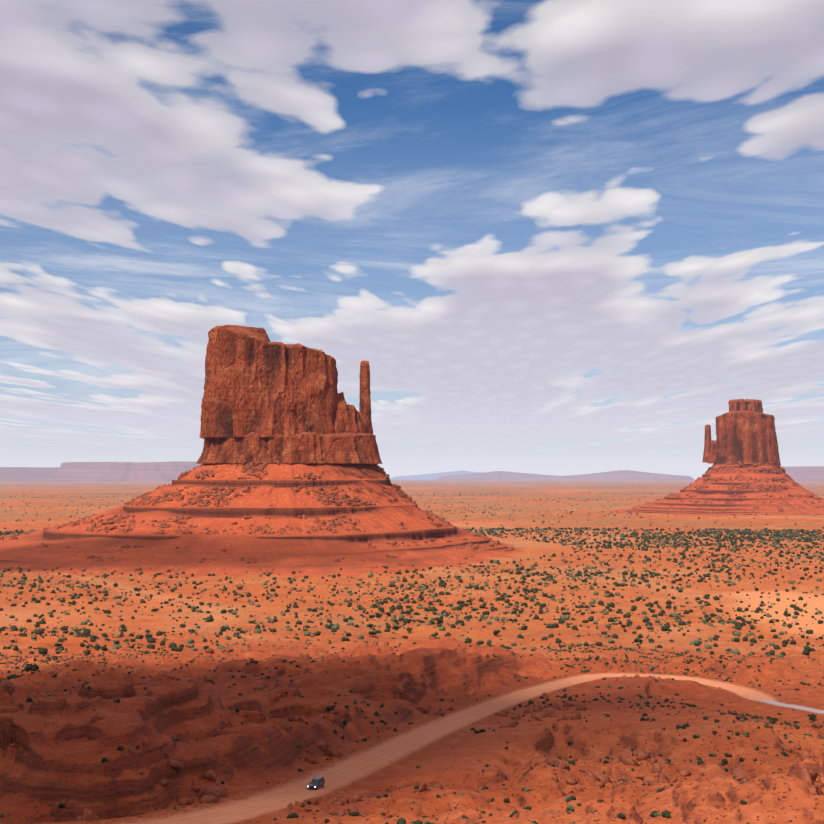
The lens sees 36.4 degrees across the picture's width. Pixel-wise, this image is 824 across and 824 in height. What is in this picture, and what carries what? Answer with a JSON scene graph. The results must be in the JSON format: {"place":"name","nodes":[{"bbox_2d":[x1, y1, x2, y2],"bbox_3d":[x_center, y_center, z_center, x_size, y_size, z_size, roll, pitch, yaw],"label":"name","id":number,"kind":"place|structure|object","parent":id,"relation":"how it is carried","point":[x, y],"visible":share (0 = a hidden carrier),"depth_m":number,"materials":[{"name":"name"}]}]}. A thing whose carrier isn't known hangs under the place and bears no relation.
{"place":"outdoors","nodes":[
{"label":"outdoors","id":0,"kind":"place"},
{"bbox_2d":[0,480,823,823],"bbox_3d":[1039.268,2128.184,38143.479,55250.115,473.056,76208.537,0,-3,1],"label":"desert ground","id":1,"kind":"structure","parent":0,"point":[54,750],"depth_m":507.71,"materials":[{"name":"orange sand"}]},
{"bbox_2d":[0,325,521,576],"bbox_3d":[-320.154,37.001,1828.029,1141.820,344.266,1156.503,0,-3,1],"label":"butte","id":2,"kind":"object","parent":1,"relation":"on","point":[287,407],"visible":0.94,"depth_m":1803.13,"materials":[{"name":"stone"}]},
{"bbox_2d":[0,460,514,570],"bbox_3d":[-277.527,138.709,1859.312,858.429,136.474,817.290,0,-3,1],"label":"talus blocks","id":3,"kind":"structure","parent":2,"relation":"on","point":[218,494],"depth_m":1781.63,"materials":[{"name":"red stone"}]},
{"bbox_2d":[307,776,324,789],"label":"suv on road","id":4,"kind":"object","parent":1,"relation":"on","point":[317,782],"visible":1,"depth_m":290.58,"materials":[{"name":"blue paint"}]},
{"bbox_2d":[0,586,816,719],"bbox_3d":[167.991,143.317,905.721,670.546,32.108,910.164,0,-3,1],"label":"juniper","id":5,"kind":"object","parent":1,"relation":"on","point":[28,667],"depth_m":852.12,"materials":[{"name":"green plant"}]},
{"bbox_2d":[0,527,823,657],"bbox_3d":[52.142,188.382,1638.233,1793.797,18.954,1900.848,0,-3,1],"label":"shrubs","id":6,"kind":"object","parent":1,"relation":"on","point":[392,608],"visible":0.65,"depth_m":1154.83,"materials":[{"name":"green plant"}]},
{"bbox_2d":[0,640,823,823],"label":"rocks","id":7,"kind":"object","parent":1,"relation":"on","point":[211,793],"visible":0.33,"depth_m":309.52,"materials":[{"name":"red stone"}]},
{"bbox_2d":[0,527,823,657],"bbox_3d":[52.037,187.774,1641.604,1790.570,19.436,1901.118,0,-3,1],"label":"sage","id":8,"kind":"object","parent":1,"relation":"on","point":[336,626],"visible":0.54,"depth_m":1182.51,"materials":[{"name":"green plant"}]},
{"bbox_2d":[0,637,823,823],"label":"shrubs","id":9,"kind":"object","parent":1,"relation":"on","point":[664,813],"visible":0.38,"depth_m":438.32,"materials":[{"name":"green plant"}]},
{"bbox_2d":[0,641,823,823],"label":"sage","id":10,"kind":"object","parent":1,"relation":"on","point":[529,789],"visible":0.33,"depth_m":453.40,"materials":[{"name":"green plant"}]},
{"bbox_2d":[0,461,823,481],"bbox_3d":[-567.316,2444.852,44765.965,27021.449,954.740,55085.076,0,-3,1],"label":"distant mesas","id":11,"kind":"structure","parent":1,"relation":"on","point":[116,471],"depth_m":22041.15,"materials":[{"name":"stone"}]},
{"bbox_2d":[1,492,823,528],"bbox_3d":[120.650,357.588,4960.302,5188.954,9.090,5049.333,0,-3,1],"label":"shrubs","id":12,"kind":"object","parent":1,"relation":"on","point":[412,498],"visible":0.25,"depth_m":4448.96,"materials":[{"name":"green plant"}]},
{"bbox_2d":[609,399,823,515],"bbox_3d":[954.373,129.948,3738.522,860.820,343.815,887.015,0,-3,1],"label":"butte","id":13,"kind":"object","parent":1,"relation":"on","point":[746,431],"visible":0.92,"depth_m":3683.14,"materials":[{"name":"stone"}]},
{"bbox_2d":[630,461,823,513],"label":"talus blocks","id":14,"kind":"structure","parent":13,"relation":"on","point":[770,470],"depth_m":3610.74,"materials":[{"name":"red stone"}]},
{"bbox_2d":[0,0,823,479],"label":"sky","id":15,"kind":"structure","parent":0,"point":[553,237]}
]}

